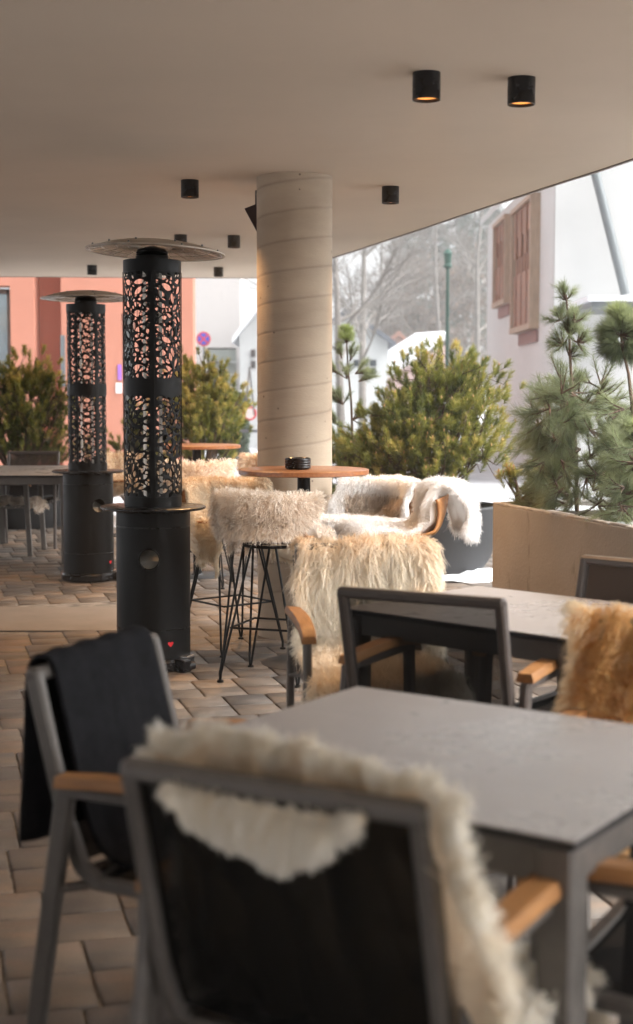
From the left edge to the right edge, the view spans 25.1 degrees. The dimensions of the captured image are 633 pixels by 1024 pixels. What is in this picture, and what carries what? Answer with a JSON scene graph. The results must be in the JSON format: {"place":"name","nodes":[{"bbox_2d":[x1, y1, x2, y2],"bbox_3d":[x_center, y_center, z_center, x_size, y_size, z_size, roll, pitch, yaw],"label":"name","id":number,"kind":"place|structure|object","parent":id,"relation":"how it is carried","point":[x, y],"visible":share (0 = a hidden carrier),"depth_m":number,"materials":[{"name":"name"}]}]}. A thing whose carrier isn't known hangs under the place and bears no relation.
{"place":"outdoors","nodes":[
{"label":"outdoors","id":0,"kind":"place"},
{"bbox_2d":[0,277,195,464],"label":"salmon house","id":1,"kind":"structure","parent":0,"point":[31,318],"depth_m":23.86,"materials":[{"name":"painted plaster"},{"name":"glass"}]},
{"bbox_2d":[0,289,10,375],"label":"window","id":2,"kind":"structure","parent":1,"relation":"in","point":[5,325],"depth_m":24.12,"materials":[{"name":"grey glass"}]},
{"bbox_2d":[124,314,133,452],"bbox_3d":[-3.166,-1.917,24.174,0.202,2.865,0.060,0,5,0],"label":"glass door","id":3,"kind":"structure","parent":1,"relation":"in","point":[128,322],"depth_m":24.10,"materials":[{"name":"grey"}]},
{"bbox_2d":[195,278,248,392],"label":"white house","id":4,"kind":"structure","parent":0,"point":[222,309],"depth_m":47.64,"materials":[{"name":"grey paint"}]},
{"bbox_2d":[207,361,236,392],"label":"garage door","id":5,"kind":"structure","parent":4,"relation":"in","point":[231,368],"depth_m":48.04,"materials":[{"name":"grey"}]},
{"bbox_2d":[232,306,257,446],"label":"white barn","id":6,"kind":"structure","parent":0,"point":[244,338],"depth_m":39.77,"materials":[{"name":"white painted wall"},{"name":"glass"}]},
{"bbox_2d":[0,200,512,374],"label":"sky","id":7,"kind":"structure","parent":0,"point":[252,292],"materials":[{"name":"white"}]},
{"bbox_2d":[0,526,619,1023],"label":"pavement","id":8,"kind":"structure","parent":0,"point":[94,922],"depth_m":6.17,"materials":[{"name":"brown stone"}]},
{"bbox_2d":[0,485,46,555],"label":"armchair","id":9,"kind":"object","parent":8,"relation":"on","point":[26,506],"visible":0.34,"depth_m":12.38,"materials":[{"name":"grey metal"}]},
{"bbox_2d":[0,495,48,513],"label":"sheepskin","id":10,"kind":"object","parent":9,"relation":"on","point":[37,504],"visible":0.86,"depth_m":12.51,"materials":[{"name":"beige fur"}]},
{"bbox_2d":[2,451,60,548],"bbox_3d":[-2.663,-0.117,13.206,0.592,0.877,0.577,0,5,-2],"label":"armchair","id":11,"kind":"object","parent":8,"relation":"on","point":[33,457],"visible":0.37,"depth_m":13.41,"materials":[{"name":"grey metal"}]},
{"bbox_2d":[0,465,67,563],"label":"dining table","id":12,"kind":"object","parent":8,"relation":"on","point":[27,475],"visible":0.5,"depth_m":11.83,"materials":[{"name":"grey laminate"}]},
{"bbox_2d":[7,485,60,529],"bbox_3d":[-3.116,-0.067,15.246,1.000,0.520,1.000,0,5,0],"label":"planter bowl","id":13,"kind":"object","parent":8,"relation":"on","point":[16,519],"visible":0.11,"depth_m":14.87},
{"bbox_2d":[0,342,94,464],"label":"mountain pine","id":14,"kind":"object","parent":13,"relation":"in","point":[20,419],"visible":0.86,"depth_m":14.97,"materials":[{"name":"green plant"}]},
{"bbox_2d":[0,607,116,631],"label":"concrete strip","id":15,"kind":"object","parent":8,"relation":"on","point":[40,619],"depth_m":8.89,"materials":[{"name":"beige concrete"}]},
{"bbox_2d":[40,290,133,582],"bbox_3d":[-1.717,-0.575,10.755,0.704,2.179,0.704,-4,6,-40],"label":"patio heater","id":16,"kind":"object","parent":8,"relation":"on","point":[88,536],"visible":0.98,"depth_m":10.63,"materials":[{"name":"black metal"}]},
{"bbox_2d":[101,456,138,536],"bbox_3d":[-1.509,0.001,11.595,0.458,0.902,0.493,3,6,35],"label":"bar stool","id":17,"kind":"object","parent":8,"relation":"on","point":[116,481],"visible":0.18,"depth_m":11.38,"materials":[{"name":"black metal"}]},
{"bbox_2d":[100,449,158,498],"bbox_3d":[-1.522,-0.294,11.573,0.613,0.422,0.670,3,6,35],"label":"sheepskin","id":18,"kind":"object","parent":17,"relation":"on","point":[118,489],"visible":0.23,"depth_m":11.63,"materials":[{"name":"beige fur"}]},
{"bbox_2d":[25,633,248,1023],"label":"armchair","id":19,"kind":"object","parent":8,"relation":"on","point":[70,836],"visible":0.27,"depth_m":2.89,"materials":[{"name":"grey metal"}]},
{"bbox_2d":[19,625,174,871],"bbox_3d":[-0.309,0.501,3.057,0.556,0.437,0.403,2,5,24],"label":"blanket","id":20,"kind":"object","parent":19,"relation":"on","point":[112,695],"visible":0.53,"depth_m":3.03,"materials":[{"name":"black fabric"}]},
{"bbox_2d":[85,237,224,672],"bbox_3d":[-0.820,-0.290,7.285,0.704,2.180,0.704,0,5,-6],"label":"patio heater","id":21,"kind":"object","parent":8,"relation":"on","point":[153,524],"visible":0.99,"depth_m":7.17,"materials":[{"name":"black metal"}]},
{"bbox_2d":[164,443,240,578],"bbox_3d":[-0.925,-0.013,11.036,0.676,1.020,0.676,0,5,0],"label":"bar table","id":22,"kind":"object","parent":8,"relation":"on","point":[196,448],"visible":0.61,"depth_m":10.97,"materials":[{"name":"brown wood"}]},
{"bbox_2d":[190,541,232,588],"bbox_3d":[-0.861,0.092,10.482,0.493,0.902,0.458,0,5,6],"label":"bar stool","id":23,"kind":"object","parent":8,"relation":"on","point":[222,578],"visible":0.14,"depth_m":10.51,"materials":[{"name":"black metal"}]},
{"bbox_2d":[157,457,237,492],"bbox_3d":[-0.862,-0.197,10.446,0.686,0.437,0.602,0,5,6],"label":"sheepskin","id":24,"kind":"object","parent":23,"relation":"on","point":[221,468],"visible":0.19,"depth_m":10.22,"materials":[{"name":"beige fur"}]},
{"bbox_2d":[182,484,285,657],"bbox_3d":[-0.477,0.305,7.880,0.493,0.902,0.458,-4,6,-38],"label":"bar stool","id":25,"kind":"object","parent":8,"relation":"on","point":[197,570],"visible":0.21,"depth_m":7.85,"materials":[{"name":"black metal"}]},
{"bbox_2d":[176,474,292,579],"bbox_3d":[-0.494,0.082,7.865,0.974,0.565,0.602,-4,6,-38],"label":"sheepskin","id":26,"kind":"object","parent":25,"relation":"on","point":[205,547],"visible":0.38,"depth_m":7.83,"materials":[{"name":"beige fur"}]},
{"bbox_2d":[222,544,257,569],"bbox_3d":[-0.511,0.017,11.396,0.458,0.902,0.493,-3,6,-35],"label":"bar stool","id":27,"kind":"object","parent":8,"relation":"on","point":[246,558],"visible":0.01,"depth_m":11.15,"materials":[{"name":"black metal"}]},
{"bbox_2d":[235,451,257,480],"bbox_3d":[-0.491,-0.274,11.367,0.612,0.430,0.709,-3,6,-35],"label":"sheepskin","id":28,"kind":"object","parent":27,"relation":"on","point":[248,459],"visible":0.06,"depth_m":11.59,"materials":[{"name":"beige fur"}]},
{"bbox_2d":[217,530,320,687],"bbox_3d":[-0.219,0.374,7.044,0.493,0.902,0.458,2,5,19],"label":"bar stool","id":29,"kind":"object","parent":8,"relation":"on","point":[250,628],"visible":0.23,"depth_m":6.97,"materials":[{"name":"black metal"}]},
{"bbox_2d":[206,485,338,555],"bbox_3d":[-0.224,0.062,7.008,0.663,0.398,0.616,2,5,19],"label":"sheepskin","id":30,"kind":"object","parent":29,"relation":"on","point":[237,518],"visible":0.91,"depth_m":6.77,"materials":[{"name":"beige fur"}]},
{"bbox_2d":[256,172,331,639],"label":"concrete column","id":31,"kind":"structure","parent":8,"relation":"on","point":[294,314],"depth_m":8.04,"materials":[{"name":"beige concrete"}]},
{"bbox_2d":[245,204,256,231],"bbox_3d":[-0.345,-1.698,8.340,0.147,0.225,0.130,0,5,0],"label":"wall speaker","id":32,"kind":"object","parent":31,"relation":"attached to","point":[251,211],"depth_m":8.27,"materials":[{"name":"grey plastic"}]},
{"bbox_2d":[0,0,632,278],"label":"canopy slab","id":33,"kind":"structure","parent":31,"relation":"on","point":[120,119],"depth_m":6.13,"materials":[{"name":"white paint"}]},
{"bbox_2d":[87,265,96,274],"bbox_3d":[-2.382,-2.571,15.096,0.105,0.104,0.105,0,5,0],"label":"ceiling lamp","id":34,"kind":"object","parent":33,"relation":"attached to","point":[91,269],"visible":1,"depth_m":15.05,"materials":[{"name":"black metal"}]},
{"bbox_2d":[174,234,186,241],"bbox_3d":[-1.114,-2.224,11.657,0.105,0.104,0.105,0,5,0],"label":"ceiling lamp","id":35,"kind":"object","parent":33,"relation":"attached to","point":[181,237],"visible":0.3,"depth_m":11.61,"materials":[{"name":"black metal"}]},
{"bbox_2d":[181,179,198,198],"bbox_3d":[-0.737,-1.883,8.281,0.105,0.104,0.105,0,5,0],"label":"ceiling lamp","id":36,"kind":"object","parent":33,"relation":"attached to","point":[189,188],"visible":1,"depth_m":8.24,"materials":[{"name":"black metal"}]},
{"bbox_2d":[214,267,222,276],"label":"ceiling lamp","id":37,"kind":"object","parent":33,"relation":"attached to","point":[218,271],"visible":1,"depth_m":15.36,"materials":[{"name":"black metal"}]},
{"bbox_2d":[227,235,239,247],"bbox_3d":[-0.681,-2.230,11.724,0.105,0.104,0.105,0,5,0],"label":"ceiling lamp","id":38,"kind":"object","parent":33,"relation":"attached to","point":[233,241],"visible":1,"depth_m":11.68,"materials":[{"name":"black metal"}]},
{"bbox_2d":[382,186,398,204],"bbox_3d":[0.446,-1.912,8.572,0.105,0.104,0.105,0,5,0],"label":"ceiling lamp","id":39,"kind":"object","parent":33,"relation":"attached to","point":[390,195],"visible":1,"depth_m":8.53,"materials":[{"name":"black metal"}]},
{"bbox_2d":[412,70,440,102],"bbox_3d":[0.408,-1.579,5.272,0.105,0.104,0.105,0,5,0],"label":"ceiling lamp","id":40,"kind":"object","parent":33,"relation":"attached to","point":[426,86],"visible":1,"depth_m":5.23,"materials":[{"name":"black metal"}]},
{"bbox_2d":[507,75,535,107],"bbox_3d":[0.773,-1.589,5.365,0.105,0.104,0.105,0,5,0],"label":"ceiling lamp","id":41,"kind":"object","parent":33,"relation":"attached to","point":[520,91],"visible":1,"depth_m":5.32,"materials":[{"name":"black metal"}]},
{"bbox_2d":[239,466,368,670],"bbox_3d":[-0.066,0.284,7.420,0.676,1.020,0.676,0,5,0],"label":"bar table","id":42,"kind":"object","parent":8,"relation":"on","point":[303,477],"visible":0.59,"depth_m":7.24,"materials":[{"name":"brown wood"}]},
{"bbox_2d":[285,457,310,469],"bbox_3d":[-0.096,-0.251,7.326,0.136,0.060,0.136,0,5,0],"label":"ashtray","id":43,"kind":"object","parent":42,"relation":"on","point":[297,463],"visible":1,"depth_m":7.27,"materials":[{"name":"black metal"}]},
{"bbox_2d":[120,756,586,1023],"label":"armchair","id":44,"kind":"object","parent":8,"relation":"on","point":[356,935],"visible":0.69,"depth_m":2.00,"materials":[{"name":"black"}]},
{"bbox_2d":[133,714,614,1023],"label":"sheepskin","id":45,"kind":"object","parent":44,"relation":"on","point":[489,984],"visible":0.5,"depth_m":1.90,"materials":[{"name":"beige fur"}]},
{"bbox_2d":[284,541,426,707],"bbox_3d":[0.202,0.568,4.867,0.592,0.877,0.577,-1,5,-8],"label":"armchair","id":46,"kind":"object","parent":8,"relation":"on","point":[299,618],"visible":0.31,"depth_m":4.79,"materials":[{"name":"brown wood"}]},
{"bbox_2d":[282,530,448,703],"bbox_3d":[0.208,0.475,4.869,0.624,0.799,0.772,-1,5,-8],"label":"sheepskin","id":47,"kind":"object","parent":46,"relation":"on","point":[320,576],"visible":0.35,"depth_m":5.01,"materials":[{"name":"beige fur"}]},
{"bbox_2d":[332,323,383,465],"bbox_3d":[0.273,-0.766,12.393,0.586,1.776,0.368,-2,5,-25],"label":"long needle pine","id":48,"kind":"object","parent":8,"relation":"on","point":[346,333],"visible":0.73,"depth_m":12.33,"materials":[{"name":"green plant"}]},
{"bbox_2d":[332,422,390,493],"bbox_3d":[0.302,-0.265,12.592,0.996,1.088,0.900,0,5,0],"label":"mountain pine","id":49,"kind":"object","parent":8,"relation":"on","point":[335,450],"visible":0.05,"depth_m":12.39,"materials":[{"name":"green plant"}]},
{"bbox_2d":[323,489,415,519],"bbox_3d":[0.286,0.302,7.921,0.493,0.902,0.458,3,6,34],"label":"armchair","id":50,"kind":"object","parent":8,"relation":"on","point":[410,508],"visible":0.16,"depth_m":7.90,"materials":[{"name":"brown wood"}]},
{"bbox_2d":[320,473,420,537],"bbox_3d":[0.283,-0.006,7.916,0.641,0.410,0.610,3,6,34],"label":"sheepskin","id":51,"kind":"object","parent":50,"relation":"on","point":[375,498],"visible":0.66,"depth_m":8.03,"materials":[{"name":"white fur"}]},
{"bbox_2d":[130,686,632,1023],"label":"dining table","id":52,"kind":"object","parent":8,"relation":"on","point":[554,798],"visible":0.56,"depth_m":2.50,"materials":[{"name":"grey laminate"}]},
{"bbox_2d":[384,494,448,538],"bbox_3d":[0.441,0.358,7.235,0.458,0.902,0.493,0,5,-6],"label":"armchair","id":53,"kind":"object","parent":8,"relation":"on","point":[441,503],"visible":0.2,"depth_m":7.02,"materials":[{"name":"brown wood"}]},
{"bbox_2d":[341,475,482,545],"bbox_3d":[0.490,0.017,7.218,0.734,0.408,0.564,0,5,-6],"label":"sheepskin","id":54,"kind":"object","parent":53,"relation":"on","point":[463,507],"visible":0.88,"depth_m":7.11,"materials":[{"name":"white fur"}]},
{"bbox_2d":[337,586,557,894],"bbox_3d":[0.406,0.632,4.077,0.592,0.877,0.577,3,5,29],"label":"armchair","id":55,"kind":"object","parent":8,"relation":"on","point":[449,646],"visible":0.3,"depth_m":3.83,"materials":[{"name":"black metal"}]},
{"bbox_2d":[429,501,492,574],"bbox_3d":[0.894,0.225,11.345,1.120,0.575,1.120,0,5,0],"label":"planter bowl","id":56,"kind":"object","parent":8,"relation":"on","point":[460,557],"visible":0.16,"depth_m":10.93,"materials":[{"name":"concrete"}]},
{"bbox_2d":[332,333,526,482],"bbox_3d":[0.887,-0.696,11.258,1.510,1.464,1.452,4,6,38],"label":"mountain pine","id":57,"kind":"object","parent":56,"relation":"in","point":[423,443],"visible":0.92,"depth_m":11.04,"materials":[{"name":"green plant"}]},
{"bbox_2d":[444,568,491,582],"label":"snow","id":58,"kind":"structure","parent":8,"relation":"on","point":[478,575],"depth_m":10.82,"materials":[{"name":"white snow"}]},
{"bbox_2d":[436,586,632,711],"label":"dining table","id":59,"kind":"object","parent":8,"relation":"on","point":[534,618],"visible":0.2,"depth_m":4.20,"materials":[{"name":"grey laminate"}]},
{"bbox_2d":[492,499,632,596],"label":"concrete planter","id":60,"kind":"object","parent":8,"relation":"on","point":[535,550],"visible":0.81,"depth_m":8.27,"materials":[{"name":"concrete"}]},
{"bbox_2d":[493,462,536,500],"bbox_3d":[1.449,-0.200,9.716,0.396,0.319,0.318,-4,6,-37],"label":"mountain pine","id":61,"kind":"object","parent":60,"relation":"in","point":[510,473],"visible":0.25,"depth_m":9.70,"materials":[{"name":"green plant"}]},
{"bbox_2d":[501,369,603,512],"bbox_3d":[1.437,-0.366,8.736,0.659,1.086,2.168,0,5,0],"label":"long needle pine","id":62,"kind":"object","parent":60,"relation":"in","point":[570,429],"visible":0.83,"depth_m":8.41,"materials":[{"name":"green plant"}]},
{"bbox_2d":[509,274,632,519],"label":"long needle pine","id":63,"kind":"object","parent":60,"relation":"on","point":[580,377],"visible":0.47,"depth_m":8.79,"materials":[{"name":"green plant"}]},
{"bbox_2d":[558,295,632,528],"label":"long needle pine","id":64,"kind":"object","parent":60,"relation":"in","point":[618,323],"visible":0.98,"depth_m":7.92,"materials":[{"name":"green plant"}]},
{"bbox_2d":[515,555,632,712],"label":"armchair","id":65,"kind":"object","parent":8,"relation":"on","point":[606,578],"visible":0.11,"depth_m":4.62,"materials":[{"name":"grey"}]},
{"bbox_2d":[516,616,632,943],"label":"armchair","id":66,"kind":"object","parent":8,"relation":"on","point":[579,712],"visible":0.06,"depth_m":3.32,"materials":[{"name":"brown wood"}]},
{"bbox_2d":[551,597,632,858],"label":"sheepskin","id":67,"kind":"object","parent":66,"relation":"on","point":[600,686],"visible":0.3,"depth_m":3.35,"materials":[{"name":"brown fur"}]},
{"bbox_2d":[517,845,632,1023],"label":"armchair","id":68,"kind":"object","parent":8,"relation":"on","point":[610,942],"visible":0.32,"depth_m":2.37,"materials":[{"name":"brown wood"}]},
{"bbox_3d":[-1.241,-0.084,15.445,1.000,0.520,1.000,0,5,0],"label":"planter bowl","id":69,"kind":"object","parent":8,"relation":"on","visible":0},
{"bbox_2d":[146,345,256,462],"bbox_3d":[-1.168,-1.051,15.376,1.268,1.561,1.240,-2,5,-22],"label":"mountain pine","id":70,"kind":"object","parent":69,"relation":"in","point":[208,407],"visible":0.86,"depth_m":15.16,"materials":[{"name":"green plant"}]},
{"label":"snow","id":71,"kind":"object","parent":8,"relation":"on","visible":0},
{"bbox_2d":[99,399,168,500],"bbox_3d":[-2.077,-0.613,16.259,0.969,1.380,0.830,0,5,0],"label":"mountain pine","id":72,"kind":"object","parent":71,"relation":"on","point":[117,446],"visible":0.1,"depth_m":16.18,"materials":[{"name":"green plant"}]},
{"bbox_2d":[113,433,617,514],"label":"ground","id":73,"kind":"structure","parent":0,"point":[487,485],"depth_m":23.61,"materials":[{"name":"white snow"}]},
{"bbox_2d":[196,332,210,371],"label":"road sign","id":74,"kind":"object","parent":73,"relation":"on","point":[203,339],"visible":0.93,"depth_m":41.72,"materials":[{"name":"multicoloured metal"}]},
{"bbox_2d":[226,391,251,459],"bbox_3d":[-1.833,-1.969,32.463,0.744,1.641,1.196,0,5,0],"label":"hedge","id":75,"kind":"object","parent":73,"relation":"on","point":[244,441],"visible":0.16,"depth_m":32.15,"materials":[{"name":"green plant"}]},
{"bbox_2d":[239,367,256,431],"bbox_3d":[-1.406,-2.363,29.922,0.600,1.374,0.304,0,5,0],"label":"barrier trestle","id":76,"kind":"object","parent":73,"relation":"on","point":[251,414],"visible":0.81,"depth_m":29.90,"materials":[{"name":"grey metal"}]},
{"bbox_2d":[227,228,458,432],"bbox_3d":[0.902,-6.644,39.734,6.519,9.672,5.927,-4,6,-42],"label":"bare tree","id":77,"kind":"object","parent":73,"relation":"on","point":[340,408],"visible":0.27,"depth_m":39.80,"materials":[{"name":"grey plant"}]},
{"bbox_2d":[332,309,395,438],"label":"white house","id":78,"kind":"structure","parent":73,"relation":"on","point":[382,343],"depth_m":45.78,"materials":[{"name":"white plaster"},{"name":"snow"},{"name":"glass"}]},
{"bbox_2d":[370,360,375,365],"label":"window","id":79,"kind":"structure","parent":78,"relation":"in","point":[373,363],"depth_m":45.71,"materials":[{"name":"grey glass"}]},
{"bbox_2d":[332,230,434,431],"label":"bare tree","id":80,"kind":"object","parent":73,"relation":"on","point":[362,327],"visible":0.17,"depth_m":43.46,"materials":[{"name":"grey plant"}]},
{"bbox_2d":[388,331,420,378],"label":"red roofed house","id":81,"kind":"structure","parent":73,"relation":"on","point":[398,337],"depth_m":57.62,"materials":[{"name":"beige"}]},
{"bbox_2d":[342,224,481,337],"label":"bare tree","id":82,"kind":"object","parent":73,"relation":"on","point":[390,273],"visible":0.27,"depth_m":59.42,"materials":[{"name":"grey plant"}]},
{"bbox_2d":[370,206,499,359],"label":"bare tree","id":83,"kind":"object","parent":73,"relation":"on","point":[438,318],"visible":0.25,"depth_m":57.16,"materials":[{"name":"grey plant"}]},
{"bbox_2d":[443,249,452,368],"bbox_3d":[3.012,-3.667,32.810,0.220,4.742,0.220,0,5,0],"label":"street lamp","id":84,"kind":"object","parent":73,"relation":"on","point":[447,253],"visible":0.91,"depth_m":32.67,"materials":[{"name":"grey metal"}]},
{"bbox_2d":[424,204,508,420],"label":"bare tree","id":85,"kind":"object","parent":73,"relation":"on","point":[478,330],"visible":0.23,"depth_m":51.85,"materials":[{"name":"grey plant"}]},
{"bbox_2d":[480,161,632,483],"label":"white townhouse","id":86,"kind":"structure","parent":73,"relation":"on","point":[579,232],"depth_m":23.60,"materials":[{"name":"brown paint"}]},
{"bbox_2d":[386,331,444,419],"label":"snowy shed","id":87,"kind":"structure","parent":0,"point":[413,340],"depth_m":36.25,"materials":[{"name":"white snow"}]},
{"bbox_2d":[450,347,486,422],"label":"hill","id":88,"kind":"structure","parent":0,"point":[484,400],"depth_m":75.86,"materials":[{"name":"white snow"}]},
{"bbox_2d":[366,282,395,333],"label":"conifer","id":89,"kind":"object","parent":88,"relation":"on","point":[373,307],"visible":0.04,"depth_m":90.99,"materials":[{"name":"grey plant"}]},
{"bbox_2d":[344,256,435,336],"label":"leafy tree","id":90,"kind":"object","parent":88,"relation":"on","point":[411,328],"visible":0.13,"depth_m":72.98,"materials":[{"name":"grey plant"}]},
{"bbox_2d":[370,236,428,360],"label":"conifer","id":91,"kind":"object","parent":88,"relation":"on","point":[417,316],"visible":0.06,"depth_m":82.81,"materials":[{"name":"grey plant"}]},
{"bbox_2d":[403,230,432,334],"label":"conifer","id":92,"kind":"object","parent":88,"relation":"on","point":[416,267],"visible":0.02,"depth_m":94.86,"materials":[{"name":"grey plant"}]},
{"bbox_2d":[385,239,474,360],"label":"leafy tree","id":93,"kind":"object","parent":88,"relation":"on","point":[427,310],"visible":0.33,"depth_m":71.08,"materials":[{"name":"grey plant"}]},
{"bbox_2d":[401,223,470,383],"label":"conifer","id":94,"kind":"object","parent":88,"relation":"on","point":[444,245],"visible":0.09,"depth_m":80.94,"materials":[{"name":"grey plant"}]},
{"bbox_2d":[423,215,486,384],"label":"conifer","id":95,"kind":"object","parent":88,"relation":"on","point":[458,223],"visible":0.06,"depth_m":88.45,"materials":[{"name":"grey plant"}]},
{"bbox_2d":[425,229,487,385],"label":"leafy tree","id":96,"kind":"object","parent":88,"relation":"on","point":[468,306],"visible":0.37,"depth_m":70.85,"materials":[{"name":"grey plant"}]},
{"bbox_2d":[430,208,489,388],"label":"conifer","id":97,"kind":"object","parent":88,"relation":"on","point":[474,230],"visible":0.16,"depth_m":78.91,"materials":[{"name":"grey plant"}]},
{"bbox_2d":[457,202,508,386],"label":"conifer","id":98,"kind":"object","parent":88,"relation":"on","point":[494,212],"visible":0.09,"depth_m":84.61,"materials":[{"name":"grey plant"}]}
]}

